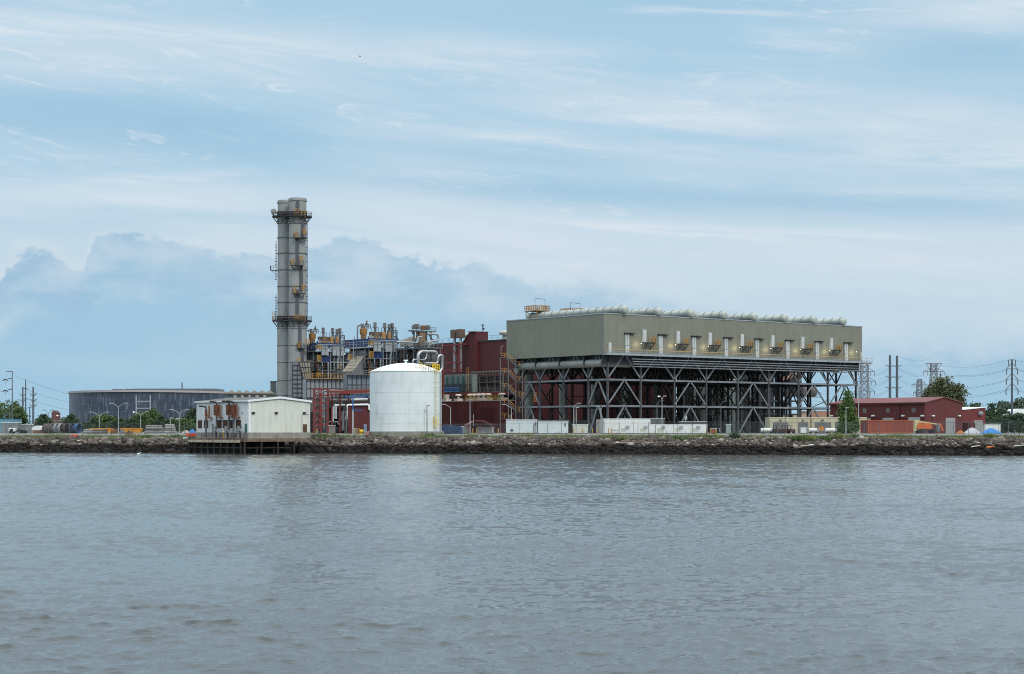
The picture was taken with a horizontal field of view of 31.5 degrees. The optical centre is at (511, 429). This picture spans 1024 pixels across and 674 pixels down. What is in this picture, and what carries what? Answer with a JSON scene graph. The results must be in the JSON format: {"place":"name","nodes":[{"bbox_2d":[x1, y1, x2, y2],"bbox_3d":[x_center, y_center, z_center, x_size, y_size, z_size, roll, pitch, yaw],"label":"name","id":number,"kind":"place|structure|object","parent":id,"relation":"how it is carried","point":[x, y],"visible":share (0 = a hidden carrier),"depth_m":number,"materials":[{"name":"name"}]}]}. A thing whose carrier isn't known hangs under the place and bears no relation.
{"place":"outdoors","nodes":[
{"label":"outdoors","id":0,"kind":"place"},
{"bbox_2d":[194,396,311,438],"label":"pump house","id":1,"kind":"structure","parent":0,"point":[269,417],"depth_m":377.36,"materials":[{"name":"beige metal"}]},
{"bbox_2d":[303,373,347,399],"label":"duct house","id":2,"kind":"structure","parent":0,"point":[309,384],"depth_m":486.98,"materials":[{"name":"metal"}]},
{"bbox_2d":[329,398,369,432],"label":"pipe","id":3,"kind":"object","parent":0,"point":[344,402],"depth_m":444.87,"materials":[{"name":"metal"}]},
{"bbox_2d":[343,370,369,397],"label":"duct house","id":4,"kind":"structure","parent":0,"point":[352,380],"depth_m":476.63,"materials":[{"name":"metal"}]},
{"bbox_2d":[0,452,1023,673],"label":"river water","id":5,"kind":"structure","parent":0,"point":[266,563],"depth_m":67.39,"materials":[{"name":"grey liquid"}]},
{"bbox_2d":[188,433,305,453],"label":"pier","id":6,"kind":"structure","parent":5,"relation":"in","point":[234,445],"depth_m":376.90,"materials":[{"name":"metal"}]},
{"bbox_2d":[0,433,1023,454],"bbox_3d":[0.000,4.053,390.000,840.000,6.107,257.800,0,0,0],"label":"river bank","id":7,"kind":"structure","parent":0,"point":[526,442],"depth_m":375.16,"materials":[{"name":"grey stone"}]},
{"bbox_2d":[1,422,21,432],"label":"storage box","id":8,"kind":"object","parent":7,"relation":"on","point":[13,424],"visible":0.67,"depth_m":438.00,"materials":[{"name":"white paint"}]},
{"bbox_2d":[21,424,33,432],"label":"storage box","id":9,"kind":"object","parent":7,"relation":"on","point":[27,428],"visible":0.45,"depth_m":442.00,"materials":[{"name":"white paint"}]},
{"bbox_2d":[42,423,53,432],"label":"pipe ring","id":10,"kind":"object","parent":7,"relation":"on","point":[45,427],"visible":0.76,"depth_m":429.12,"materials":[{"name":"grey metal"}]},
{"bbox_2d":[71,423,81,432],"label":"pipe ring","id":11,"kind":"object","parent":7,"relation":"on","point":[78,426],"visible":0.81,"depth_m":432.28,"materials":[{"name":"blue metal"}]},
{"bbox_2d":[0,434,185,435],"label":"guard rail","id":12,"kind":"object","parent":7,"relation":"on","point":[89,434],"visible":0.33,"depth_m":410.03,"materials":[{"name":"metal"}]},
{"bbox_2d":[0,423,195,433],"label":"chain link fence","id":13,"kind":"object","parent":7,"relation":"on","point":[69,427],"visible":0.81,"depth_m":412.13,"materials":[{"name":"metal"}]},
{"bbox_2d":[94,429,106,433],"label":"pipe stack","id":14,"kind":"object","parent":7,"relation":"on","point":[100,431],"visible":1,"depth_m":409.88,"materials":[{"name":"grey concrete"}]},
{"bbox_2d":[120,428,142,432],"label":"skip container","id":15,"kind":"object","parent":7,"relation":"on","point":[134,431],"visible":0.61,"depth_m":428.00,"materials":[{"name":"orange metal"}]},
{"bbox_2d":[146,425,163,432],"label":"pipe stack","id":16,"kind":"object","parent":7,"relation":"on","point":[155,429],"visible":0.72,"depth_m":430.02,"materials":[{"name":"grey concrete"}]},
{"bbox_2d":[164,424,176,432],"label":"pipe stack","id":17,"kind":"object","parent":7,"relation":"on","point":[168,430],"visible":0.89,"depth_m":428.04,"materials":[{"name":"grey concrete"}]},
{"bbox_2d":[222,390,275,397],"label":"service building","id":18,"kind":"structure","parent":7,"relation":"on","point":[244,394],"depth_m":416.09,"materials":[{"name":"white paint"}]},
{"bbox_2d":[313,385,369,433],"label":"pipe rack","id":19,"kind":"object","parent":7,"relation":"on","point":[317,411],"visible":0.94,"depth_m":425.60,"materials":[{"name":"red metal"}]},
{"bbox_2d":[345,395,369,433],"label":"jib crane","id":20,"kind":"object","parent":7,"relation":"on","point":[353,409],"visible":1,"depth_m":404.86,"materials":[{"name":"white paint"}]},
{"bbox_2d":[310,434,499,435],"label":"guard rail","id":21,"kind":"object","parent":7,"relation":"on","point":[435,434],"visible":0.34,"depth_m":388.64,"materials":[{"name":"metal"}]},
{"bbox_2d":[368,360,443,436],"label":"storage tank","id":22,"kind":"object","parent":7,"relation":"on","point":[402,395],"visible":0.98,"depth_m":388.77,"materials":[{"name":"white metal"}]},
{"bbox_2d":[442,425,462,433],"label":"wrapped load","id":23,"kind":"object","parent":7,"relation":"on","point":[453,429],"visible":0.83,"depth_m":401.85,"materials":[{"name":"plastic"}]},
{"bbox_2d":[441,422,501,433],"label":"chain link fence","id":24,"kind":"object","parent":7,"relation":"on","point":[471,428],"visible":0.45,"depth_m":392.21,"materials":[{"name":"metal"}]},
{"bbox_2d":[478,428,493,433],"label":"equipment cabinet","id":25,"kind":"object","parent":7,"relation":"on","point":[485,431],"visible":0.71,"depth_m":409.00,"materials":[{"name":"silver metal"}]},
{"bbox_2d":[0,434,1023,455],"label":"riprap rocks","id":26,"kind":"object","parent":7,"relation":"on","point":[536,444],"visible":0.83,"depth_m":370.15,"materials":[{"name":"grey stone"}]},
{"bbox_2d":[0,429,1023,439],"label":"grass","id":27,"kind":"structure","parent":7,"relation":"on","point":[529,435],"depth_m":379.36,"materials":[{"name":"green plant"}]},
{"bbox_2d":[506,420,536,433],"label":"site cabin","id":28,"kind":"object","parent":7,"relation":"on","point":[519,424],"visible":0.91,"depth_m":402.00,"materials":[{"name":"white metal"}]},
{"bbox_2d":[538,421,567,433],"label":"site cabin","id":29,"kind":"object","parent":7,"relation":"on","point":[550,426],"visible":0.81,"depth_m":402.00,"materials":[{"name":"white metal"}]},
{"bbox_2d":[572,424,588,433],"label":"site cabin","id":30,"kind":"object","parent":7,"relation":"on","point":[579,426],"visible":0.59,"depth_m":405.00,"materials":[{"name":"white metal"}]},
{"bbox_2d":[505,421,692,433],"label":"chain link fence","id":31,"kind":"object","parent":7,"relation":"on","point":[612,428],"visible":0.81,"depth_m":391.33,"materials":[{"name":"metal"}]},
{"bbox_2d":[618,424,637,432],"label":"generator unit","id":32,"kind":"object","parent":7,"relation":"on","point":[628,427],"visible":0.72,"depth_m":404.00,"materials":[{"name":"white paint"}]},
{"bbox_2d":[638,424,654,432],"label":"generator unit","id":33,"kind":"object","parent":7,"relation":"on","point":[642,426],"visible":0.66,"depth_m":404.00,"materials":[{"name":"white paint"}]},
{"bbox_2d":[655,424,672,432],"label":"generator unit","id":34,"kind":"object","parent":7,"relation":"on","point":[666,429],"visible":0.65,"depth_m":404.00,"materials":[{"name":"white paint"}]},
{"bbox_2d":[673,424,690,432],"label":"generator unit","id":35,"kind":"object","parent":7,"relation":"on","point":[682,428],"visible":0.8,"depth_m":404.00,"materials":[{"name":"white paint"}]},
{"bbox_2d":[691,424,705,432],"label":"generator unit","id":36,"kind":"object","parent":7,"relation":"on","point":[698,426],"visible":0.7,"depth_m":404.00,"materials":[{"name":"white paint"}]},
{"bbox_2d":[500,434,1022,435],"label":"guard rail","id":37,"kind":"object","parent":7,"relation":"on","point":[747,434],"visible":0.39,"depth_m":374.06,"materials":[{"name":"metal"}]},
{"bbox_2d":[692,421,849,433],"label":"chain link fence","id":38,"kind":"object","parent":7,"relation":"on","point":[777,424],"visible":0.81,"depth_m":384.16,"materials":[{"name":"metal"}]},
{"bbox_2d":[788,435,808,440],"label":"bush","id":39,"kind":"object","parent":7,"relation":"on","point":[797,438],"visible":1,"depth_m":362.49,"materials":[{"name":"green plant"}]},
{"bbox_2d":[827,432,847,439],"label":"bush","id":40,"kind":"object","parent":7,"relation":"on","point":[837,435],"visible":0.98,"depth_m":362.62,"materials":[{"name":"green plant"}]},
{"bbox_2d":[850,421,1023,434],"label":"chain link fence","id":41,"kind":"object","parent":7,"relation":"on","point":[983,429],"visible":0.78,"depth_m":376.39,"materials":[{"name":"metal"}]},
{"bbox_2d":[0,0,1023,423],"label":"sky","id":42,"kind":"structure","parent":0,"point":[861,162],"materials":[{"name":"blue"}]},
{"bbox_2d":[143,431,1023,433],"bbox_3d":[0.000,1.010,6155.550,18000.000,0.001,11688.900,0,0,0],"label":"ground","id":43,"kind":"structure","parent":0,"point":[743,432],"depth_m":431.03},
{"bbox_2d":[0,419,21,432],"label":"blue shed","id":44,"kind":"structure","parent":43,"relation":"on","point":[10,420],"depth_m":455.00,"materials":[{"name":"metal"}]},
{"bbox_2d":[0,399,27,418],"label":"broadleaf tree","id":45,"kind":"object","parent":43,"relation":"on","point":[4,410],"visible":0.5,"depth_m":517.55,"materials":[{"name":"green plant"}]},
{"bbox_2d":[8,406,31,423],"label":"broadleaf tree","id":46,"kind":"object","parent":43,"relation":"on","point":[19,412],"visible":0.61,"depth_m":514.05,"materials":[{"name":"green plant"}]},
{"bbox_2d":[29,387,36,426],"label":"monopole","id":47,"kind":"object","parent":43,"relation":"on","point":[33,400],"visible":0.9,"depth_m":499.78,"materials":[{"name":"metal"}]},
{"bbox_2d":[35,413,55,425],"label":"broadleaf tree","id":48,"kind":"object","parent":43,"relation":"on","point":[43,419],"visible":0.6,"depth_m":454.19,"materials":[{"name":"green plant"}]},
{"bbox_2d":[51,411,60,419],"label":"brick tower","id":49,"kind":"structure","parent":43,"relation":"on","point":[54,414],"depth_m":900.25,"materials":[{"name":"brick"}]},
{"bbox_2d":[62,413,80,423],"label":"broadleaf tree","id":50,"kind":"object","parent":43,"relation":"on","point":[71,418],"visible":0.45,"depth_m":469.11,"materials":[{"name":"green plant"}]},
{"bbox_2d":[82,422,93,431],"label":"broadleaf tree","id":51,"kind":"object","parent":43,"relation":"on","point":[87,425],"visible":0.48,"depth_m":469.06,"materials":[{"name":"green plant"}]},
{"bbox_2d":[88,417,102,427],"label":"pine tree","id":52,"kind":"object","parent":43,"relation":"on","point":[94,421],"visible":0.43,"depth_m":489.20,"materials":[{"name":"green plant"}]},
{"bbox_2d":[89,413,116,429],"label":"broadleaf tree","id":53,"kind":"object","parent":43,"relation":"on","point":[104,420],"visible":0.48,"depth_m":498.57,"materials":[{"name":"green plant"}]},
{"bbox_2d":[112,417,126,430],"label":"pine tree","id":54,"kind":"object","parent":43,"relation":"on","point":[121,420],"visible":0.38,"depth_m":498.81,"materials":[{"name":"green plant"}]},
{"bbox_2d":[122,416,142,427],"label":"broadleaf tree","id":55,"kind":"object","parent":43,"relation":"on","point":[127,423],"visible":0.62,"depth_m":488.93,"materials":[{"name":"green plant"}]},
{"bbox_2d":[129,410,152,431],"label":"broadleaf tree","id":56,"kind":"object","parent":43,"relation":"on","point":[145,418],"visible":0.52,"depth_m":508.57,"materials":[{"name":"green plant"}]},
{"bbox_2d":[68,382,235,431],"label":"storage tank","id":57,"kind":"structure","parent":43,"relation":"on","point":[163,401],"depth_m":805.73,"materials":[{"name":"metal"}]},
{"bbox_2d":[144,408,161,428],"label":"broadleaf tree","id":58,"kind":"object","parent":43,"relation":"on","point":[151,412],"visible":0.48,"depth_m":528.50,"materials":[{"name":"green plant"}]},
{"bbox_2d":[152,415,164,426],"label":"evergreen tree","id":59,"kind":"object","parent":43,"relation":"on","point":[161,418],"visible":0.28,"depth_m":494.25,"materials":[{"name":"green plant"}]},
{"bbox_2d":[162,417,175,428],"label":"broadleaf tree","id":60,"kind":"object","parent":43,"relation":"on","point":[166,421],"visible":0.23,"depth_m":483.87,"materials":[{"name":"green plant"}]},
{"bbox_2d":[171,417,195,432],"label":"broadleaf tree","id":61,"kind":"object","parent":43,"relation":"on","point":[186,422],"visible":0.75,"depth_m":478.49,"materials":[{"name":"green plant"}]},
{"bbox_2d":[180,406,195,430],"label":"broadleaf tree","id":62,"kind":"object","parent":43,"relation":"on","point":[190,414],"visible":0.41,"depth_m":508.88,"materials":[{"name":"green plant"}]},
{"bbox_2d":[270,381,276,396],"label":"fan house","id":63,"kind":"structure","parent":43,"relation":"on","point":[273,386],"depth_m":536.12,"materials":[{"name":"metal"}]},
{"bbox_2d":[270,200,288,396],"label":"chimney","id":64,"kind":"object","parent":43,"relation":"on","point":[282,300],"visible":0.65,"depth_m":527.87,"materials":[{"name":"metal"}]},
{"bbox_2d":[283,197,311,399],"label":"chimney","id":65,"kind":"object","parent":43,"relation":"on","point":[297,321],"visible":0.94,"depth_m":522.66,"materials":[{"name":"metal"}]},
{"bbox_2d":[292,361,310,397],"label":"breeching duct","id":66,"kind":"object","parent":65,"relation":"attached to","point":[300,369],"visible":0.76,"depth_m":519.09,"materials":[{"name":"metal"}]},
{"bbox_2d":[298,326,352,432],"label":"boiler unit","id":67,"kind":"object","parent":43,"relation":"on","point":[325,362],"visible":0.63,"depth_m":529.02,"materials":[{"name":"metal"}]},
{"bbox_2d":[345,404,369,433],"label":"pump building","id":68,"kind":"structure","parent":43,"relation":"on","point":[361,419],"depth_m":418.14,"materials":[{"name":"red metal"}]},
{"bbox_2d":[342,320,403,397],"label":"boiler unit","id":69,"kind":"object","parent":43,"relation":"on","point":[363,357],"visible":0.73,"depth_m":502.68,"materials":[{"name":"metal"}]},
{"bbox_2d":[394,324,443,395],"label":"boiler unit","id":70,"kind":"object","parent":43,"relation":"on","point":[421,352],"visible":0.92,"depth_m":493.00,"materials":[{"name":"metal"}]},
{"bbox_2d":[442,393,514,432],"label":"red annex","id":71,"kind":"object","parent":43,"relation":"on","point":[474,409],"visible":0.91,"depth_m":510.21,"materials":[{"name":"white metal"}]},
{"bbox_2d":[444,387,516,419],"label":"pipe bridge","id":72,"kind":"structure","parent":43,"relation":"on","point":[488,389],"depth_m":522.49,"materials":[{"name":"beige metal"}]},
{"bbox_2d":[444,367,477,392],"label":"generator enclosure","id":73,"kind":"object","parent":72,"relation":"on","point":[468,382],"visible":0.91,"depth_m":528.90,"materials":[{"name":"teal metal"}]},
{"bbox_2d":[500,346,522,432],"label":"stair tower","id":74,"kind":"structure","parent":43,"relation":"on","point":[504,370],"depth_m":476.89,"materials":[{"name":"metal"}]},
{"bbox_2d":[432,324,675,432],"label":"turbine hall","id":75,"kind":"structure","parent":43,"relation":"on","point":[476,351],"depth_m":541.13,"materials":[{"name":"metal"}]},
{"bbox_2d":[471,370,536,401],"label":"filter house","id":76,"kind":"structure","parent":75,"relation":"attached to","point":[491,381],"depth_m":528.10,"materials":[{"name":"brown metal"}]},
{"bbox_2d":[596,419,649,432],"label":"trailer box","id":77,"kind":"object","parent":43,"relation":"on","point":[606,422],"visible":0.49,"depth_m":410.00,"materials":[{"name":"white paint"}]},
{"bbox_2d":[650,419,663,423],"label":"equipment box","id":78,"kind":"object","parent":43,"relation":"on","point":[656,421],"visible":0.41,"depth_m":413.00,"materials":[{"name":"grey metal"}]},
{"bbox_2d":[506,298,871,432],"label":"air cooled condenser","id":79,"kind":"object","parent":43,"relation":"on","point":[690,347],"visible":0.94,"depth_m":478.17,"materials":[{"name":"metal"}]},
{"bbox_2d":[676,373,820,432],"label":"process structure","id":80,"kind":"object","parent":43,"relation":"on","point":[773,398],"visible":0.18,"depth_m":562.99,"materials":[{"name":"metal"}]},
{"bbox_2d":[765,417,866,432],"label":"garage","id":81,"kind":"structure","parent":43,"relation":"on","point":[795,423],"depth_m":436.00,"materials":[{"name":"white metal"}]},
{"bbox_2d":[815,422,830,432],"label":"roller door","id":82,"kind":"structure","parent":81,"relation":"in","point":[816,426],"depth_m":435.87,"materials":[{"name":"metal"}]},
{"bbox_2d":[802,411,829,416],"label":"building","id":83,"kind":"structure","parent":43,"relation":"on","point":[821,413],"depth_m":880.00,"materials":[{"name":"brown paint"}]},
{"bbox_2d":[835,390,860,432],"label":"conical tree","id":84,"kind":"object","parent":43,"relation":"on","point":[850,414],"visible":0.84,"depth_m":397.07,"materials":[{"name":"green plant"}]},
{"bbox_2d":[853,364,875,397],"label":"lattice pylon","id":85,"kind":"object","parent":43,"relation":"on","point":[861,381],"visible":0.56,"depth_m":699.88,"materials":[{"name":"metal"}]},
{"bbox_2d":[860,420,912,432],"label":"shipping container","id":86,"kind":"object","parent":43,"relation":"on","point":[872,429],"visible":0.7,"depth_m":414.05,"materials":[{"name":"metal"}]},
{"bbox_2d":[861,421,867,432],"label":"doors","id":87,"kind":"structure","parent":86,"relation":"in","point":[862,422],"depth_m":410.57,"materials":[{"name":"metal"}]},
{"bbox_2d":[885,355,893,397],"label":"monopole","id":88,"kind":"object","parent":43,"relation":"on","point":[889,377],"visible":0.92,"depth_m":559.67,"materials":[{"name":"metal"}]},
{"bbox_2d":[828,397,963,432],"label":"warehouse","id":89,"kind":"structure","parent":43,"relation":"on","point":[946,411],"depth_m":436.31,"materials":[{"name":"red paint"}]},
{"bbox_2d":[946,418,954,432],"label":"roller door","id":90,"kind":"structure","parent":89,"relation":"in","point":[947,419],"depth_m":435.66,"materials":[{"name":"grey metal"}]},
{"bbox_2d":[893,356,901,397],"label":"monopole","id":91,"kind":"object","parent":43,"relation":"on","point":[896,377],"visible":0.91,"depth_m":559.68,"materials":[{"name":"metal"}]},
{"bbox_2d":[912,379,926,396],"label":"lattice pylon","id":92,"kind":"object","parent":43,"relation":"on","point":[918,384],"visible":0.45,"depth_m":859.83,"materials":[{"name":"metal"}]},
{"bbox_2d":[914,420,942,432],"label":"boom lift","id":93,"kind":"object","parent":43,"relation":"on","point":[920,425],"visible":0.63,"depth_m":407.12,"materials":[{"name":"metal"}]},
{"bbox_2d":[923,363,944,387],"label":"lattice pylon","id":94,"kind":"object","parent":43,"relation":"on","point":[935,370],"visible":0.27,"depth_m":759.87,"materials":[{"name":"metal"}]},
{"bbox_2d":[919,374,972,406],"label":"broadleaf tree","id":95,"kind":"object","parent":43,"relation":"on","point":[942,386],"visible":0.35,"depth_m":556.77,"materials":[{"name":"green plant"}]},
{"bbox_2d":[962,407,986,432],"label":"warehouse annex","id":96,"kind":"object","parent":43,"relation":"on","point":[973,415],"visible":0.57,"depth_m":443.64,"materials":[{"name":"red paint"}]},
{"bbox_2d":[982,424,999,431],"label":"trailer box","id":97,"kind":"object","parent":43,"relation":"on","point":[992,426],"visible":0.36,"depth_m":425.00,"materials":[{"name":"white paint"}]},
{"bbox_2d":[980,428,1002,433],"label":"tarp heap","id":98,"kind":"object","parent":43,"relation":"on","point":[991,430],"visible":0.84,"depth_m":403.15,"materials":[{"name":"blue plastic"}]},
{"bbox_2d":[985,402,1001,416],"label":"pine tree","id":99,"kind":"object","parent":43,"relation":"on","point":[988,412],"visible":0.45,"depth_m":518.84,"materials":[{"name":"green plant"}]},
{"bbox_2d":[989,416,1012,432],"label":"broadleaf tree","id":100,"kind":"object","parent":43,"relation":"on","point":[1002,421],"visible":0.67,"depth_m":468.41,"materials":[{"name":"green plant"}]},
{"bbox_2d":[994,408,1012,432],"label":"pine tree","id":101,"kind":"object","parent":43,"relation":"on","point":[1003,411],"visible":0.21,"depth_m":499.38,"materials":[{"name":"green plant"}]},
{"bbox_2d":[996,400,1010,409],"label":"tree","id":102,"kind":"object","parent":43,"relation":"on","point":[1003,404],"visible":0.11,"depth_m":998.63,"materials":[{"name":"green plant"}]},
{"bbox_2d":[1005,359,1018,432],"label":"monopole","id":103,"kind":"object","parent":43,"relation":"on","point":[1011,374],"visible":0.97,"depth_m":499.83,"materials":[{"name":"metal"}]},
{"bbox_2d":[1004,412,1023,432],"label":"broadleaf tree","id":104,"kind":"object","parent":43,"relation":"on","point":[1018,419],"visible":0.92,"depth_m":468.36,"materials":[{"name":"green plant"}]},
{"bbox_2d":[1008,397,1023,408],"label":"tree","id":105,"kind":"object","parent":43,"relation":"on","point":[1017,404],"visible":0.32,"depth_m":977.82,"materials":[{"name":"green plant"}]},
{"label":"road","id":106,"kind":"structure","parent":0,"visible":0},
{"bbox_2d":[8,428,27,433],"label":"truck","id":107,"kind":"object","parent":106,"relation":"on","point":[12,430],"visible":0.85,"depth_m":420.00,"materials":[{"name":"white paint"}]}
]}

